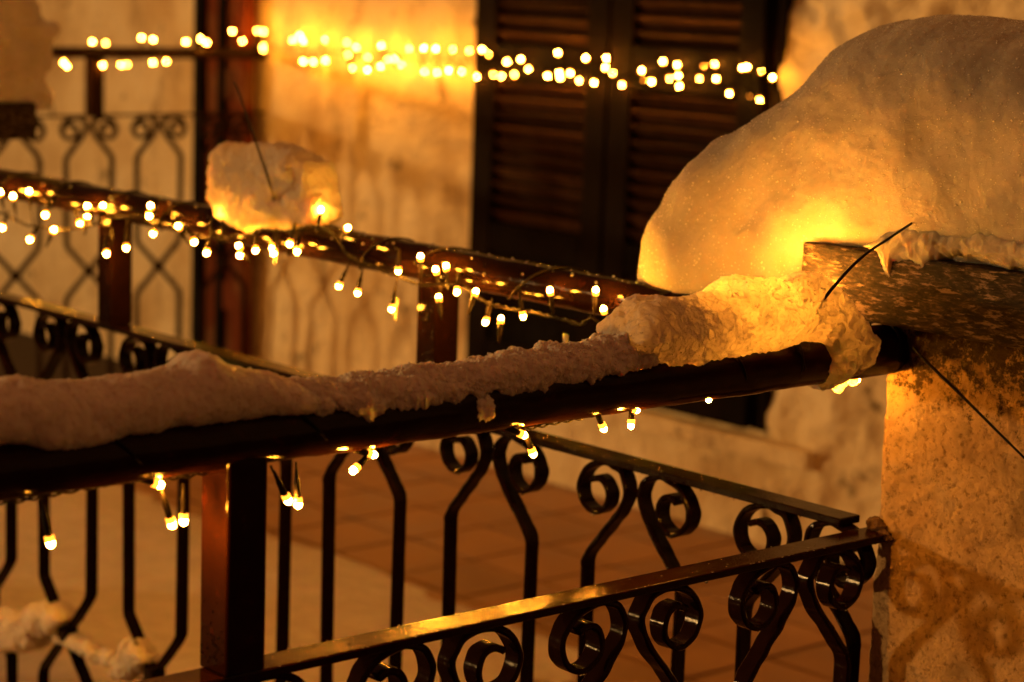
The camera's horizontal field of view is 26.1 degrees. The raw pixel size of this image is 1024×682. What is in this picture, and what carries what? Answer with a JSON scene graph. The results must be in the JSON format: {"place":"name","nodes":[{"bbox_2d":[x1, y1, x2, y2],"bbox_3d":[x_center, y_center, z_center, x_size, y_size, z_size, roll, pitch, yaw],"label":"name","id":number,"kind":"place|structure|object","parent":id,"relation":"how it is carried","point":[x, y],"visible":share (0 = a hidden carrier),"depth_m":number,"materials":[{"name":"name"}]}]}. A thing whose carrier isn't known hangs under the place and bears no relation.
{"place":"outdoors","nodes":[
{"label":"outdoors","id":0,"kind":"place"},
{"bbox_2d":[0,328,873,681],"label":"floor","id":1,"kind":"structure","parent":0,"point":[492,550],"depth_m":5.72,"materials":[{"name":"brown tile"}]},
{"bbox_2d":[0,102,35,139],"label":"stone pillar","id":2,"kind":"structure","parent":1,"relation":"on","point":[17,120],"depth_m":4.47,"materials":[{"name":"paint"}]},
{"bbox_2d":[0,0,60,110],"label":"snow pile","id":3,"kind":"object","parent":2,"relation":"on","point":[29,34],"visible":1,"depth_m":4.49,"materials":[{"name":"white snow"}]},
{"bbox_2d":[0,485,577,681],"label":"ground snow","id":4,"kind":"structure","parent":1,"relation":"on","point":[362,595],"depth_m":5.00,"materials":[{"name":"white snow"}]},
{"bbox_2d":[0,46,265,378],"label":"iron railing","id":5,"kind":"object","parent":4,"relation":"on","point":[94,87],"visible":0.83,"depth_m":7.08,"materials":[{"name":"black metal"}]},
{"bbox_2d":[0,0,1023,574],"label":"house wall","id":6,"kind":"structure","parent":1,"relation":"on","point":[390,142],"depth_m":6.98,"materials":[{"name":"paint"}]},
{"bbox_2d":[191,0,255,355],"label":"door leaf","id":7,"kind":"object","parent":6,"relation":"attached to","point":[214,86],"visible":0.59,"depth_m":7.52,"materials":[{"name":"brown wood"}]},
{"bbox_2d":[53,30,782,100],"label":"string lights","id":8,"kind":"object","parent":6,"relation":"attached to","point":[678,67],"visible":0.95,"depth_m":6.49,"materials":[{"name":"beige glass"}]},
{"bbox_2d":[467,0,612,357],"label":"window shutter","id":9,"kind":"object","parent":6,"relation":"attached to","point":[539,164],"depth_m":6.34,"materials":[{"name":"brown wood"}]},
{"bbox_2d":[600,0,774,428],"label":"window shutter","id":10,"kind":"object","parent":6,"relation":"attached to","point":[663,130],"depth_m":5.93,"materials":[{"name":"brown wood"}]},
{"bbox_2d":[802,242,1023,681],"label":"stone pillar","id":11,"kind":"structure","parent":1,"relation":"on","point":[948,593],"depth_m":2.38,"materials":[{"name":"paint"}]},
{"bbox_2d":[0,169,876,681],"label":"iron railing","id":12,"kind":"object","parent":11,"relation":"attached to","point":[504,275],"visible":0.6,"depth_m":3.07,"materials":[{"name":"black metal"}]},
{"bbox_2d":[0,605,52,652],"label":"snow clump","id":13,"kind":"object","parent":12,"relation":"on","point":[15,636],"visible":0.77,"depth_m":3.92,"materials":[{"name":"white snow"}]},
{"bbox_2d":[17,600,84,638],"bbox_3d":[-0.806,0.489,3.862,0.072,0.078,0.148,-6,12,-41],"label":"snow clump","id":14,"kind":"object","parent":12,"relation":"on","point":[42,619],"visible":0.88,"depth_m":3.84,"materials":[{"name":"white snow"}]},
{"bbox_2d":[108,636,160,681],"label":"snow clump","id":15,"kind":"object","parent":12,"relation":"on","point":[131,655],"visible":0.97,"depth_m":3.64,"materials":[{"name":"white snow"}]},
{"bbox_2d":[210,81,274,243],"bbox_3d":[-0.392,-0.256,3.241,0.057,0.253,0.231,-2,10,-23],"label":"cable tie","id":16,"kind":"object","parent":12,"relation":"attached to","point":[264,167],"visible":0.66,"depth_m":3.16,"materials":[{"name":"black plastic"}]},
{"bbox_2d":[206,141,343,233],"bbox_3d":[-0.349,-0.221,3.234,0.081,0.144,0.286,-6,12,-41],"label":"snow block","id":17,"kind":"object","parent":12,"relation":"on","point":[304,184],"depth_m":3.19,"materials":[{"name":"white snow"}]},
{"bbox_2d":[274,247,277,264],"bbox_3d":[-0.345,-0.128,3.213,0.008,0.036,0.009,-6,12,-41],"label":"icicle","id":18,"kind":"object","parent":12,"relation":"hanging from","point":[275,256],"visible":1,"depth_m":3.21,"materials":[{"name":"white"}]},
{"bbox_2d":[5,169,643,284],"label":"frost grains","id":19,"kind":"object","parent":12,"relation":"on","point":[596,282],"visible":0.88,"depth_m":3.06,"materials":[{"name":"white snow"}]},
{"bbox_2d":[0,172,671,342],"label":"string lights","id":20,"kind":"object","parent":12,"relation":"attached to","point":[292,237],"visible":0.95,"depth_m":3.11,"materials":[{"name":"beige glass"}]},
{"bbox_2d":[562,334,568,342],"bbox_3d":[0.067,0.007,2.753,0.008,0.032,0.008,-6,12,-41],"label":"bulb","id":21,"kind":"object","parent":20,"relation":"hanging from","point":[565,338],"visible":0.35,"depth_m":2.75,"materials":[{"name":"white"}]},
{"bbox_2d":[393,298,398,320],"bbox_3d":[-0.158,-0.043,3.009,0.008,0.031,0.008,-6,12,-41],"label":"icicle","id":22,"kind":"object","parent":12,"relation":"hanging from","point":[395,311],"visible":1,"depth_m":3.01,"materials":[{"name":"white"}]},
{"bbox_3d":[-0.484,0.581,3.504,0.008,0.021,2.450,-6,12,-41],"label":"garden wire","id":23,"kind":"object","parent":12,"relation":"attached to","visible":0},
{"bbox_2d":[52,632,142,672],"bbox_3d":[-0.698,0.530,3.745,0.040,0.043,0.282,-6,12,-41],"label":"snow clump","id":24,"kind":"object","parent":23,"relation":"on","point":[92,650],"visible":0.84,"depth_m":3.75,"materials":[{"name":"white snow"}]},
{"bbox_2d":[0,324,908,681],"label":"iron railing","id":25,"kind":"object","parent":11,"relation":"attached to","point":[234,458],"visible":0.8,"depth_m":2.04,"materials":[{"name":"black metal"}]},
{"bbox_2d":[0,349,317,449],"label":"snow drift","id":26,"kind":"object","parent":25,"relation":"on","point":[197,387],"visible":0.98,"depth_m":1.77,"materials":[{"name":"white snow"}]},
{"bbox_2d":[0,345,859,547],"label":"string lights","id":27,"kind":"object","parent":25,"relation":"hanging from","point":[367,454],"visible":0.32,"depth_m":1.89,"materials":[{"name":"beige"}]},
{"bbox_2d":[3,178,875,676],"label":"water drops","id":28,"kind":"object","parent":25,"relation":"on","point":[457,474],"visible":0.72,"depth_m":2.64,"materials":[{"name":"white"}]},
{"bbox_2d":[286,332,659,422],"bbox_3d":[-0.032,0.029,2.033,0.446,0.060,0.074,-6,12,-41],"label":"snow crust","id":29,"kind":"object","parent":25,"relation":"on","point":[369,396],"visible":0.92,"depth_m":2.01,"materials":[{"name":"white snow"}]},
{"bbox_2d":[476,394,495,422],"bbox_3d":[-0.024,0.061,2.012,0.023,0.028,0.011,-4,11,-31],"label":"snow blob","id":30,"kind":"object","parent":25,"relation":"attached to","point":[486,405],"visible":1,"depth_m":2.01,"materials":[{"name":"white snow"}]},
{"bbox_2d":[596,271,880,392],"bbox_3d":[0.243,0.001,2.272,0.387,0.143,0.104,-6,12,-41],"label":"snow lump","id":31,"kind":"object","parent":25,"relation":"on","point":[731,316],"visible":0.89,"depth_m":2.22,"materials":[{"name":"white snow"}]},
{"bbox_2d":[797,222,912,375],"bbox_3d":[0.364,-0.043,2.326,0.190,0.183,0.055,-1,10,-16],"label":"cable tie","id":32,"kind":"object","parent":25,"relation":"attached to","point":[835,284],"visible":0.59,"depth_m":2.29,"materials":[{"name":"black plastic"}]},
{"bbox_2d":[869,322,1023,458],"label":"cable tie","id":33,"kind":"object","parent":25,"relation":"attached to","point":[937,372],"visible":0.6,"depth_m":2.33,"materials":[{"name":"black plastic"}]},
{"bbox_2d":[637,14,1023,293],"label":"snow pile","id":34,"kind":"object","parent":11,"relation":"on","point":[869,139],"visible":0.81,"depth_m":2.38,"materials":[{"name":"white snow"}]}
]}

